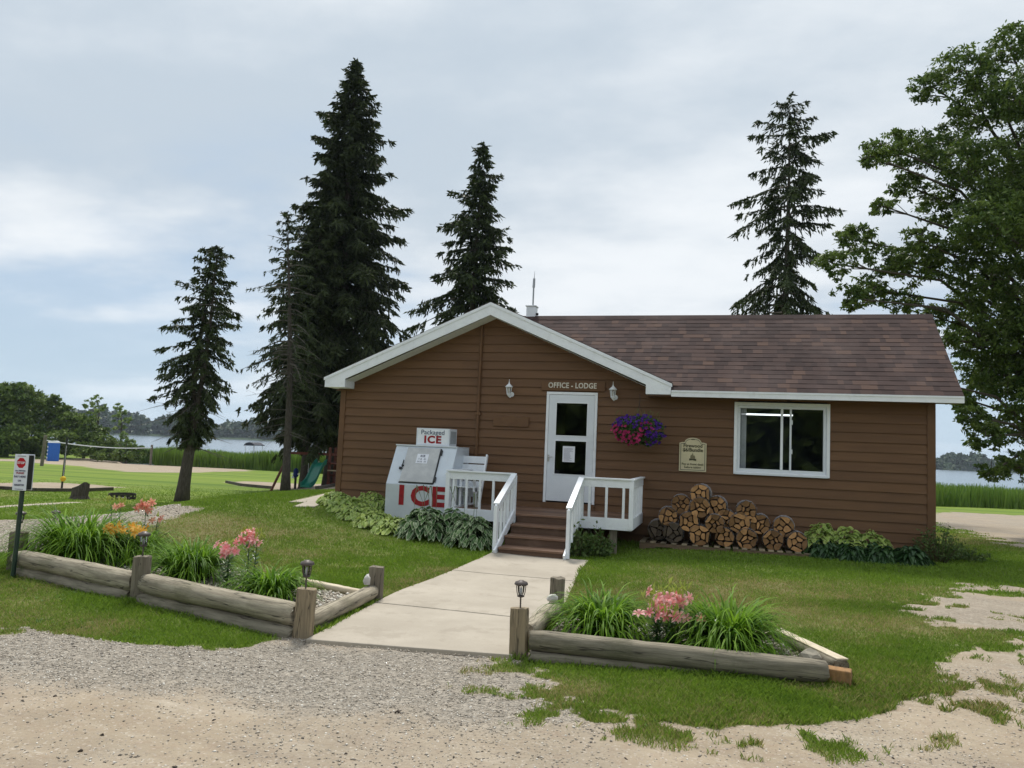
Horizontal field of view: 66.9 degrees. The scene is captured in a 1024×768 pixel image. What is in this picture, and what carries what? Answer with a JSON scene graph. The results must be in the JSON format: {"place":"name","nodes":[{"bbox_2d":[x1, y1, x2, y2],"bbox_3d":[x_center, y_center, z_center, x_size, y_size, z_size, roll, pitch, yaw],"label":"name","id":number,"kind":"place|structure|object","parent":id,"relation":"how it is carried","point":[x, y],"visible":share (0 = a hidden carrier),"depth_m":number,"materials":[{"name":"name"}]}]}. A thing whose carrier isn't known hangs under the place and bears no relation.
{"place":"outdoors","nodes":[
{"label":"outdoors","id":0,"kind":"place"},
{"bbox_2d":[0,504,199,552],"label":"gravel","id":1,"kind":"structure","parent":0,"point":[101,516],"depth_m":14.62,"materials":[{"name":"gravel"}]},
{"bbox_2d":[0,479,989,535],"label":"grass","id":2,"kind":"structure","parent":0,"point":[129,505],"depth_m":24.46,"materials":[{"name":"plant"}]},
{"bbox_2d":[0,432,1023,767],"bbox_3d":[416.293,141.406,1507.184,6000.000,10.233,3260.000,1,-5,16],"label":"ground","id":3,"kind":"structure","parent":0,"point":[158,746],"depth_m":4.87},
{"bbox_2d":[10,454,34,577],"bbox_3d":[-5.495,1.522,8.642,0.155,1.470,0.117,2,-5,2],"label":"visitor sign","id":4,"kind":"object","parent":3,"relation":"on","point":[23,473],"visible":1,"depth_m":8.63,"materials":[{"name":"white metal"}]},
{"bbox_2d":[0,380,49,457],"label":"dense tree","id":5,"kind":"object","parent":3,"relation":"on","point":[18,402],"visible":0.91,"depth_m":93.60,"materials":[{"name":"green plant"}]},
{"bbox_2d":[27,394,79,455],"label":"dense tree","id":6,"kind":"object","parent":3,"relation":"on","point":[61,415],"visible":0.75,"depth_m":96.21,"materials":[{"name":"green plant"}]},
{"bbox_2d":[0,486,113,491],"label":"timber edging","id":7,"kind":"object","parent":3,"relation":"on","point":[59,489],"visible":0.44,"depth_m":29.61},
{"bbox_2d":[16,567,129,598],"bbox_3d":[-4.674,2.131,8.217,2.207,0.197,0.210,-1,-6,32],"label":"landscape log","id":8,"kind":"object","parent":3,"relation":"on","point":[71,583],"visible":0.4,"depth_m":8.08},
{"bbox_2d":[10,550,131,590],"bbox_3d":[-4.660,1.967,8.239,2.266,0.209,0.214,-1,-6,32],"label":"landscape log","id":9,"kind":"object","parent":8,"relation":"on","point":[98,573],"visible":0.93,"depth_m":8.09,"materials":[{"name":"wood"}]},
{"bbox_2d":[69,482,89,499],"bbox_3d":[-14.526,3.619,25.967,0.684,0.684,0.689,1,-5,16],"label":"tree stump","id":10,"kind":"object","parent":3,"relation":"on","point":[80,491],"visible":0.73,"depth_m":25.82,"materials":[{"name":"grey wood"}]},
{"bbox_2d":[0,499,162,569],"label":"daylily","id":11,"kind":"object","parent":3,"relation":"on","point":[67,539],"visible":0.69,"depth_m":9.24,"materials":[{"name":"green plant"}]},
{"bbox_2d":[62,412,110,458],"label":"dense tree","id":12,"kind":"object","parent":3,"relation":"on","point":[86,435],"visible":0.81,"depth_m":95.78,"materials":[{"name":"green plant"}]},
{"bbox_2d":[82,394,107,456],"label":"young tree","id":13,"kind":"object","parent":3,"relation":"on","point":[95,407],"visible":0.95,"depth_m":101.33,"materials":[{"name":"green plant"}]},
{"bbox_2d":[91,435,149,463],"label":"shore bush","id":14,"kind":"object","parent":3,"relation":"on","point":[127,455],"visible":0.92,"depth_m":90.13,"materials":[{"name":"green plant"}]},
{"bbox_2d":[105,402,135,446],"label":"young tree","id":15,"kind":"object","parent":3,"relation":"on","point":[122,436],"visible":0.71,"depth_m":100.09,"materials":[{"name":"green plant"}]},
{"bbox_2d":[130,555,151,598],"bbox_3d":[-3.653,2.012,7.612,0.158,0.648,0.122,2,-5,6],"label":"wooden post","id":16,"kind":"object","parent":3,"relation":"on","point":[141,565],"visible":0.56,"depth_m":7.57,"materials":[{"name":"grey wood"}]},
{"bbox_2d":[0,402,282,438],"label":"wood","id":17,"kind":"object","parent":3,"relation":"on","point":[146,428],"visible":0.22,"depth_m":795.21,"materials":[{"name":"green plant"}]},
{"bbox_2d":[132,494,164,536],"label":"lily","id":18,"kind":"object","parent":3,"relation":"on","point":[142,505],"visible":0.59,"depth_m":10.05,"materials":[{"name":"pink plant"}]},
{"bbox_2d":[131,245,242,501],"bbox_3d":[-10.962,-0.331,26.941,3.536,9.132,3.166,1,-5,16],"label":"spruce tree","id":19,"kind":"object","parent":3,"relation":"on","point":[197,399],"visible":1,"depth_m":26.70,"materials":[{"name":"green plant"}]},
{"bbox_2d":[122,531,252,584],"bbox_3d":[-3.603,1.903,8.718,1.607,0.564,1.562,1,-5,16],"label":"daylily","id":20,"kind":"object","parent":3,"relation":"on","point":[187,563],"visible":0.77,"depth_m":8.45,"materials":[{"name":"green plant"}]},
{"bbox_2d":[133,593,292,637],"bbox_3d":[-2.724,2.119,7.043,2.084,0.187,0.208,1,-5,30],"label":"landscape log","id":21,"kind":"object","parent":3,"relation":"on","point":[268,627],"visible":0.48,"depth_m":6.89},
{"bbox_2d":[137,574,295,625],"bbox_3d":[-2.703,1.950,7.071,2.076,0.209,0.227,1,-5,30],"label":"landscape log","id":22,"kind":"object","parent":21,"relation":"on","point":[273,609],"visible":0.95,"depth_m":6.93,"materials":[{"name":"wood"}]},
{"bbox_2d":[237,525,265,588],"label":"lily","id":23,"kind":"object","parent":3,"relation":"on","point":[251,538],"visible":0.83,"depth_m":8.20,"materials":[{"name":"pink plant"}]},
{"bbox_2d":[210,558,326,600],"bbox_3d":[-2.440,1.957,7.753,1.175,0.400,1.196,4,-5,-16],"label":"daylily","id":24,"kind":"object","parent":3,"relation":"on","point":[283,584],"visible":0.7,"depth_m":7.59,"materials":[{"name":"green plant"}]},
{"bbox_2d":[233,211,339,490],"bbox_3d":[-9.416,-1.473,33.896,4.737,12.526,4.263,1,-5,16],"label":"spruce tree","id":25,"kind":"object","parent":3,"relation":"on","point":[285,484],"visible":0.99,"depth_m":33.68,"materials":[{"name":"green plant"}]},
{"bbox_2d":[292,587,316,639],"bbox_3d":[-1.751,2.030,6.522,0.184,0.618,0.107,1,-5,16],"label":"wooden post","id":26,"kind":"object","parent":3,"relation":"on","point":[304,616],"visible":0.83,"depth_m":6.49,"materials":[{"name":"brown wood"}]},
{"bbox_2d":[255,202,359,488],"bbox_3d":[-9.828,-1.925,37.995,4.738,14.307,5.158,7,-6,-44],"label":"spruce tree","id":27,"kind":"object","parent":3,"relation":"on","point":[317,260],"visible":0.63,"depth_m":37.33,"materials":[{"name":"green plant"}]},
{"bbox_2d":[300,447,336,487],"bbox_3d":[-8.232,3.918,35.812,1.981,1.947,2.602,1,-5,16],"label":"playground slide","id":28,"kind":"object","parent":3,"relation":"on","point":[312,475],"visible":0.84,"depth_m":35.47,"materials":[{"name":"green plastic"}]},
{"bbox_2d":[234,57,414,484],"bbox_3d":[-8.424,-5.980,39.786,8.806,22.605,9.256,6,-6,-37],"label":"spruce tree","id":29,"kind":"object","parent":3,"relation":"on","point":[343,182],"visible":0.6,"depth_m":39.26,"materials":[{"name":"green plant"}]},
{"bbox_2d":[299,579,358,593],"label":"landscape log","id":30,"kind":"object","parent":3,"relation":"on","point":[336,588],"visible":0.39,"depth_m":8.40,"materials":[{"name":"brown wood"}]},
{"bbox_2d":[316,490,353,505],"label":"variegated plant","id":31,"kind":"object","parent":3,"relation":"on","point":[326,498],"visible":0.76,"depth_m":15.08,"materials":[{"name":"green plant"}]},
{"bbox_2d":[314,586,377,626],"bbox_3d":[-1.605,2.110,7.372,0.171,0.140,1.491,1,-4,12],"label":"landscape log","id":32,"kind":"object","parent":3,"relation":"on","point":[336,608],"visible":0.86,"depth_m":7.28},
{"bbox_2d":[325,496,369,512],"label":"variegated plant","id":33,"kind":"object","parent":3,"relation":"on","point":[343,503],"visible":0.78,"depth_m":14.51,"materials":[{"name":"green plant"}]},
{"bbox_2d":[336,503,384,520],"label":"variegated plant","id":34,"kind":"object","parent":3,"relation":"on","point":[354,514],"visible":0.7,"depth_m":13.92,"materials":[{"name":"green plant"}]},
{"bbox_2d":[355,491,384,509],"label":"variegated plant","id":35,"kind":"object","parent":3,"relation":"on","point":[375,501],"visible":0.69,"depth_m":15.14,"materials":[{"name":"green plant"}]},
{"bbox_2d":[350,510,390,527],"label":"variegated plant","id":36,"kind":"object","parent":3,"relation":"on","point":[360,521],"visible":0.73,"depth_m":13.43,"materials":[{"name":"green plant"}]},
{"bbox_2d":[368,565,383,601],"bbox_3d":[-1.437,2.204,8.170,0.153,0.560,0.146,1,-5,16],"label":"wooden post","id":37,"kind":"object","parent":3,"relation":"on","point":[376,573],"visible":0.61,"depth_m":8.12,"materials":[{"name":"grey wood"}]},
{"bbox_2d":[370,515,414,535],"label":"variegated plant","id":38,"kind":"object","parent":3,"relation":"on","point":[392,524],"visible":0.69,"depth_m":13.04,"materials":[{"name":"green plant"}]},
{"bbox_2d":[393,485,450,541],"bbox_3d":[-1.456,2.162,13.143,1.160,0.878,1.161,1,-5,16],"label":"hosta","id":39,"kind":"object","parent":3,"relation":"on","point":[418,521],"visible":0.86,"depth_m":12.85,"materials":[{"name":"green plant"}]},
{"bbox_2d":[384,428,468,520],"bbox_3d":[-1.603,1.770,14.803,1.246,1.845,1.111,1,-5,16],"label":"ice freezer","id":40,"kind":"object","parent":3,"relation":"on","point":[407,474],"visible":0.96,"depth_m":14.41,"materials":[{"name":"metal"}]},
{"bbox_2d":[306,552,586,659],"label":"front walk","id":41,"kind":"structure","parent":3,"relation":"on","point":[463,609],"depth_m":7.69,"materials":[{"name":"concrete"}]},
{"bbox_2d":[94,553,798,656],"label":"gravel","id":42,"kind":"structure","parent":3,"relation":"on","point":[325,598],"depth_m":7.90,"materials":[{"name":"gravel"}]},
{"bbox_2d":[103,519,148,565],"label":"lily","id":43,"kind":"object","parent":42,"relation":"on","point":[133,529],"visible":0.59,"depth_m":9.37,"materials":[{"name":"orange plant"}]},
{"bbox_2d":[75,521,188,568],"bbox_3d":[-4.730,1.976,9.728,1.557,0.496,1.599,1,-5,16],"label":"daylily","id":44,"kind":"object","parent":42,"relation":"on","point":[129,546],"visible":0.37,"depth_m":9.41,"materials":[{"name":"green plant"}]},
{"bbox_2d":[213,537,239,588],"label":"lily","id":45,"kind":"object","parent":42,"relation":"on","point":[226,549],"visible":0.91,"depth_m":8.07,"materials":[{"name":"pink plant"}]},
{"bbox_2d":[427,486,477,540],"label":"hosta","id":46,"kind":"object","parent":3,"relation":"on","point":[453,516],"visible":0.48,"depth_m":13.04,"materials":[{"name":"green plant"}]},
{"bbox_2d":[403,141,521,335],"bbox_3d":[-1.904,-3.287,36.847,7.275,16.832,6.253,4,-5,-20],"label":"spruce tree","id":47,"kind":"object","parent":3,"relation":"on","point":[471,289],"visible":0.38,"depth_m":36.51,"materials":[{"name":"green plant"}]},
{"bbox_2d":[440,492,501,550],"bbox_3d":[-0.647,2.232,12.775,1.100,0.876,1.053,1,-5,16],"label":"hosta","id":48,"kind":"object","parent":3,"relation":"on","point":[456,532],"visible":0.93,"depth_m":12.48,"materials":[{"name":"green plant"}]},
{"bbox_2d":[13,585,1007,739],"bbox_3d":[-1.146,2.113,6.009,9.693,0.066,1.908,1,-5,16],"label":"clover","id":49,"kind":"object","parent":3,"relation":"on","point":[511,692],"visible":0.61,"depth_m":6.10,"materials":[{"name":"green plant"}]},
{"bbox_2d":[509,607,528,659],"bbox_3d":[0.053,2.087,6.207,0.156,0.594,0.104,1,-5,16],"label":"wooden post","id":50,"kind":"object","parent":3,"relation":"on","point":[519,629],"visible":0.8,"depth_m":6.17,"materials":[{"name":"brown wood"}]},
{"bbox_2d":[444,468,644,559],"bbox_3d":[0.475,2.247,13.388,3.305,1.381,2.836,1,-5,16],"label":"porch","id":51,"kind":"object","parent":3,"relation":"on","point":[542,532],"visible":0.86,"depth_m":12.85,"materials":[{"name":"white paint"}]},
{"bbox_2d":[445,454,487,506],"bbox_3d":[-0.837,1.800,14.496,0.570,0.984,0.871,1,-5,16],"label":"garden chair","id":52,"kind":"object","parent":51,"relation":"on","point":[474,485],"visible":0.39,"depth_m":14.74,"materials":[{"name":"white paint"}]},
{"bbox_2d":[550,576,564,615],"bbox_3d":[0.440,2.228,7.712,0.156,0.604,0.132,1,-5,16],"label":"wooden post","id":53,"kind":"object","parent":3,"relation":"on","point":[557,584],"visible":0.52,"depth_m":7.67,"materials":[{"name":"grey wood"}]},
{"bbox_2d":[570,519,587,556],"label":"weed","id":54,"kind":"object","parent":3,"relation":"on","point":[576,534],"visible":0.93,"depth_m":12.23,"materials":[{"name":"green plant"}]},
{"bbox_2d":[573,521,616,556],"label":"shrub","id":55,"kind":"object","parent":3,"relation":"on","point":[604,549],"visible":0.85,"depth_m":12.37,"materials":[{"name":"green plant"}]},
{"bbox_2d":[534,578,666,642],"bbox_3d":[0.832,2.002,6.843,1.352,0.436,1.297,1,-5,16],"label":"daylily","id":56,"kind":"object","parent":3,"relation":"on","point":[595,615],"visible":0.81,"depth_m":6.66,"materials":[{"name":"green plant"}]},
{"bbox_2d":[324,273,964,555],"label":"lodge house","id":57,"kind":"structure","parent":3,"relation":"on","point":[803,422],"depth_m":14.66,"materials":[{"name":"brown"}]},
{"bbox_2d":[493,415,528,426],"bbox_3d":[-0.022,0.717,15.130,0.720,0.229,0.028,1,-5,16],"label":"carved plaque","id":58,"kind":"object","parent":57,"relation":"attached to","point":[511,421],"visible":1,"depth_m":15.12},
{"bbox_2d":[542,392,597,510],"bbox_3d":[1.112,1.267,14.787,0.990,2.225,0.152,1,-5,16],"label":"door","id":59,"kind":"structure","parent":57,"relation":"in","point":[556,487],"depth_m":14.77,"materials":[{"name":"white metal"}]},
{"bbox_2d":[541,380,604,391],"bbox_3d":[1.171,0.037,14.862,1.235,0.190,0.033,1,-5,16],"label":"office sign","id":60,"kind":"object","parent":57,"relation":"attached to","point":[598,386],"visible":1,"depth_m":14.85,"materials":[{"name":"beige paint"}]},
{"bbox_2d":[610,394,666,446],"bbox_3d":[2.282,0.663,13.988,1.019,0.985,0.691,1,-5,16],"label":"hanging basket","id":61,"kind":"object","parent":57,"relation":"hanging from","point":[637,427],"visible":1,"depth_m":13.78,"materials":[{"name":"purple plant"}]},
{"bbox_2d":[679,438,706,471],"bbox_3d":[3.301,1.288,14.156,0.485,0.615,0.024,1,-5,16],"label":"firewood sign","id":62,"kind":"object","parent":57,"relation":"attached to","point":[692,454],"visible":1,"depth_m":14.15,"materials":[{"name":"beige"}]},
{"bbox_2d":[733,402,829,478],"bbox_3d":[4.794,0.989,13.811,1.615,1.299,0.142,1,-5,16],"label":"window","id":63,"kind":"structure","parent":57,"relation":"in","point":[738,405],"depth_m":13.77,"materials":[{"name":"white paint"}]},
{"bbox_2d":[528,650,799,682],"bbox_3d":[1.172,2.211,5.967,2.119,0.125,0.164,2,-5,9],"label":"landscape log","id":64,"kind":"object","parent":3,"relation":"on","point":[543,656],"visible":0.25,"depth_m":6.00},
{"bbox_2d":[528,630,829,681],"bbox_3d":[1.238,2.094,5.965,2.257,0.163,0.192,3,-5,10],"label":"landscape log","id":65,"kind":"object","parent":64,"relation":"on","point":[782,667],"visible":0.98,"depth_m":5.89,"materials":[{"name":"wood"}]},
{"bbox_2d":[632,577,697,643],"bbox_3d":[1.292,1.929,6.489,0.433,0.613,0.496,-1,-6,40],"label":"lily","id":66,"kind":"object","parent":3,"relation":"on","point":[663,610],"visible":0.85,"depth_m":6.45,"materials":[{"name":"pink plant"}]},
{"bbox_2d":[639,537,729,551],"bbox_3d":[3.046,2.844,13.622,1.520,0.130,0.780,1,-5,16],"label":"pallet","id":67,"kind":"object","parent":3,"relation":"on","point":[647,542],"visible":0.76,"depth_m":13.39,"materials":[{"name":"brown wood"}]},
{"bbox_2d":[648,518,667,539],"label":"firewood bundle","id":68,"kind":"object","parent":67,"relation":"on","point":[654,524],"visible":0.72,"depth_m":13.64,"materials":[{"name":"grey wood"}]},
{"bbox_2d":[663,521,684,542],"bbox_3d":[2.848,2.596,13.621,0.360,0.350,0.449,-27,-12,13],"label":"firewood bundle","id":69,"kind":"object","parent":67,"relation":"on","point":[679,532],"visible":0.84,"depth_m":13.44,"materials":[{"name":"grey wood"}]},
{"bbox_2d":[689,523,710,545],"bbox_3d":[3.261,2.610,13.486,0.367,0.357,0.445,12,-3,13],"label":"firewood bundle","id":70,"kind":"object","parent":67,"relation":"on","point":[696,539],"visible":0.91,"depth_m":13.30,"materials":[{"name":"brown wood"}]},
{"bbox_2d":[678,510,699,530],"bbox_3d":[3.103,2.390,13.571,0.358,0.338,0.445,6,-3,15],"label":"firewood bundle","id":71,"kind":"object","parent":70,"relation":"on","point":[691,522],"visible":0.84,"depth_m":13.40,"materials":[{"name":"brown wood"}]},
{"bbox_2d":[689,497,709,517],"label":"firewood bundle","id":72,"kind":"object","parent":71,"relation":"on","point":[701,512],"visible":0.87,"depth_m":13.36,"materials":[{"name":"brown wood"}]},
{"bbox_2d":[690,483,711,503],"bbox_3d":[3.324,1.920,13.606,0.356,0.345,0.445,1,-5,19],"label":"firewood bundle","id":73,"kind":"object","parent":72,"relation":"on","point":[706,494],"visible":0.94,"depth_m":13.45,"materials":[{"name":"brown wood"}]},
{"bbox_2d":[715,527,735,546],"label":"firewood bundle","id":74,"kind":"object","parent":67,"relation":"on","point":[727,541],"visible":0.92,"depth_m":13.24,"materials":[{"name":"brown wood"}]},
{"bbox_2d":[704,513,723,532],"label":"firewood bundle","id":75,"kind":"object","parent":74,"relation":"on","point":[712,518],"visible":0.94,"depth_m":13.26,"materials":[{"name":"brown wood"}]},
{"bbox_2d":[706,495,727,515],"bbox_3d":[3.602,2.132,13.613,0.362,0.352,0.446,23,3,20],"label":"firewood bundle","id":76,"kind":"object","parent":75,"relation":"on","point":[715,501],"visible":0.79,"depth_m":13.45,"materials":[{"name":"brown wood"}]},
{"bbox_2d":[635,584,820,670],"bbox_3d":[1.817,1.993,6.515,1.533,0.484,1.490,5,-5,-27],"label":"daylily","id":77,"kind":"object","parent":3,"relation":"on","point":[734,628],"visible":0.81,"depth_m":6.29,"materials":[{"name":"green plant"}]},
{"bbox_2d":[733,543,810,556],"bbox_3d":[4.394,2.863,13.206,1.220,0.130,0.820,1,-5,16],"label":"pallet","id":78,"kind":"object","parent":3,"relation":"on","point":[762,549],"visible":0.53,"depth_m":12.91,"materials":[{"name":"brown wood"}]},
{"bbox_2d":[736,528,757,548],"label":"firewood bundle","id":79,"kind":"object","parent":78,"relation":"on","point":[752,537],"visible":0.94,"depth_m":13.11,"materials":[{"name":"brown wood"}]},
{"bbox_2d":[728,512,749,532],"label":"firewood bundle","id":80,"kind":"object","parent":79,"relation":"on","point":[739,520],"visible":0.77,"depth_m":13.22,"materials":[{"name":"brown wood"}]},
{"bbox_2d":[735,500,756,519],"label":"firewood bundle","id":81,"kind":"object","parent":80,"relation":"on","point":[750,507],"visible":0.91,"depth_m":13.24,"materials":[{"name":"brown wood"}]},
{"bbox_2d":[750,513,770,533],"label":"firewood bundle","id":82,"kind":"object","parent":79,"relation":"on","point":[765,527],"visible":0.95,"depth_m":13.19,"materials":[{"name":"brown wood"}]},
{"bbox_2d":[762,528,783,549],"bbox_3d":[4.436,2.640,13.179,0.348,0.348,0.465,-38,-16,12],"label":"firewood bundle","id":83,"kind":"object","parent":78,"relation":"on","point":[772,534],"visible":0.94,"depth_m":13.01,"materials":[{"name":"brown wood"}]},
{"bbox_2d":[773,515,794,536],"bbox_3d":[4.628,2.416,13.210,0.359,0.350,0.446,0,-5,19],"label":"firewood bundle","id":84,"kind":"object","parent":83,"relation":"on","point":[782,520],"visible":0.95,"depth_m":13.05,"materials":[{"name":"brown wood"}]},
{"bbox_2d":[784,530,807,551],"bbox_3d":[4.790,2.648,13.091,0.348,0.346,0.445,38,3,13],"label":"firewood bundle","id":85,"kind":"object","parent":78,"relation":"on","point":[790,542],"visible":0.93,"depth_m":12.92,"materials":[{"name":"brown wood"}]},
{"bbox_2d":[727,91,845,314],"bbox_3d":[11.845,-3.858,34.120,5.557,18.838,7.403,1,-5,16],"label":"spruce tree","id":86,"kind":"object","parent":3,"relation":"on","point":[788,278],"visible":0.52,"depth_m":34.76,"materials":[{"name":"green plant"}]},
{"bbox_2d":[773,628,848,667],"bbox_3d":[2.454,2.215,6.467,0.165,0.125,1.223,3,-7,-4],"label":"landscape log","id":87,"kind":"object","parent":3,"relation":"on","point":[831,658],"visible":0.49,"depth_m":6.15,"materials":[{"name":"brown wood"}]},
{"bbox_2d":[797,522,838,550],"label":"variegated plant","id":88,"kind":"object","parent":3,"relation":"on","point":[827,530],"visible":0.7,"depth_m":12.95,"materials":[{"name":"green plant"}]},
{"bbox_2d":[800,538,840,560],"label":"hosta","id":89,"kind":"object","parent":3,"relation":"on","point":[824,551],"visible":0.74,"depth_m":12.67,"materials":[{"name":"green plant"}]},
{"bbox_2d":[828,665,851,685],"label":"wood block","id":90,"kind":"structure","parent":3,"relation":"on","point":[840,674],"depth_m":5.74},
{"bbox_2d":[830,526,865,546],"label":"variegated plant","id":91,"kind":"object","parent":3,"relation":"on","point":[855,536],"visible":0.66,"depth_m":12.85,"materials":[{"name":"green plant"}]},
{"bbox_2d":[833,540,866,562],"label":"hosta","id":92,"kind":"object","parent":3,"relation":"on","point":[848,553],"visible":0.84,"depth_m":12.52,"materials":[{"name":"green plant"}]},
{"bbox_2d":[859,529,893,550],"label":"variegated plant","id":93,"kind":"object","parent":3,"relation":"on","point":[880,539],"visible":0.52,"depth_m":12.76,"materials":[{"name":"green plant"}]},
{"bbox_2d":[864,542,902,564],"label":"hosta","id":94,"kind":"object","parent":3,"relation":"on","point":[874,554],"visible":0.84,"depth_m":12.40,"materials":[{"name":"green plant"}]},
{"bbox_2d":[893,545,937,567],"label":"hosta","id":95,"kind":"object","parent":3,"relation":"on","point":[916,556],"visible":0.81,"depth_m":12.28,"materials":[{"name":"green plant"}]},
{"bbox_2d":[811,19,1023,485],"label":"ash tree","id":96,"kind":"object","parent":3,"relation":"on","point":[994,203],"visible":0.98,"depth_m":19.65,"materials":[{"name":"green plant"}]},
{"bbox_2d":[912,521,965,563],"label":"weed","id":97,"kind":"object","parent":3,"relation":"on","point":[948,553],"visible":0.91,"depth_m":12.58,"materials":[{"name":"green plant"}]},
{"bbox_2d":[941,543,991,561],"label":"weed","id":98,"kind":"object","parent":3,"relation":"on","point":[965,554],"visible":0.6,"depth_m":12.84,"materials":[{"name":"green plant"}]},
{"bbox_2d":[936,451,1018,472],"bbox_3d":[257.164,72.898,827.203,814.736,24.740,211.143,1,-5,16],"label":"wood","id":99,"kind":"object","parent":3,"relation":"on","point":[951,460],"visible":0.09,"depth_m":747.80,"materials":[{"name":"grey plant"}]},
{"bbox_2d":[936,482,1023,508],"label":"reeds","id":100,"kind":"object","parent":3,"relation":"on","point":[965,495],"visible":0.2,"depth_m":57.23,"materials":[{"name":"green plant"}]},
{"bbox_2d":[0,566,1023,764],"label":"grass","id":101,"kind":"structure","parent":0,"point":[889,684],"depth_m":5.87,"materials":[{"name":"plant"}]},
{"bbox_2d":[528,601,561,639],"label":"landscape log","id":102,"kind":"object","parent":101,"relation":"on","point":[538,620],"visible":0.69,"depth_m":6.75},
{"bbox_2d":[0,489,1023,614],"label":"grass","id":103,"kind":"structure","parent":0,"point":[878,575],"depth_m":11.40,"materials":[{"name":"plant"}]},
{"bbox_2d":[0,627,1023,767],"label":"gravel","id":104,"kind":"structure","parent":0,"point":[181,652],"depth_m":5.19,"materials":[{"name":"gravel"}]},
{"bbox_2d":[0,0,1023,458],"label":"sky","id":105,"kind":"structure","parent":0,"point":[137,137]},
{"bbox_2d":[31,432,1023,489],"bbox_3d":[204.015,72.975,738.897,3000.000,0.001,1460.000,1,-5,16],"label":"lake","id":106,"kind":"structure","parent":0,"point":[954,477],"depth_m":282.66,"materials":[{"name":"blue liquid"}]},
{"bbox_2d":[106,443,325,473],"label":"reeds","id":107,"kind":"object","parent":106,"relation":"on","point":[255,460],"visible":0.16,"depth_m":85.87,"materials":[{"name":"green plant"}]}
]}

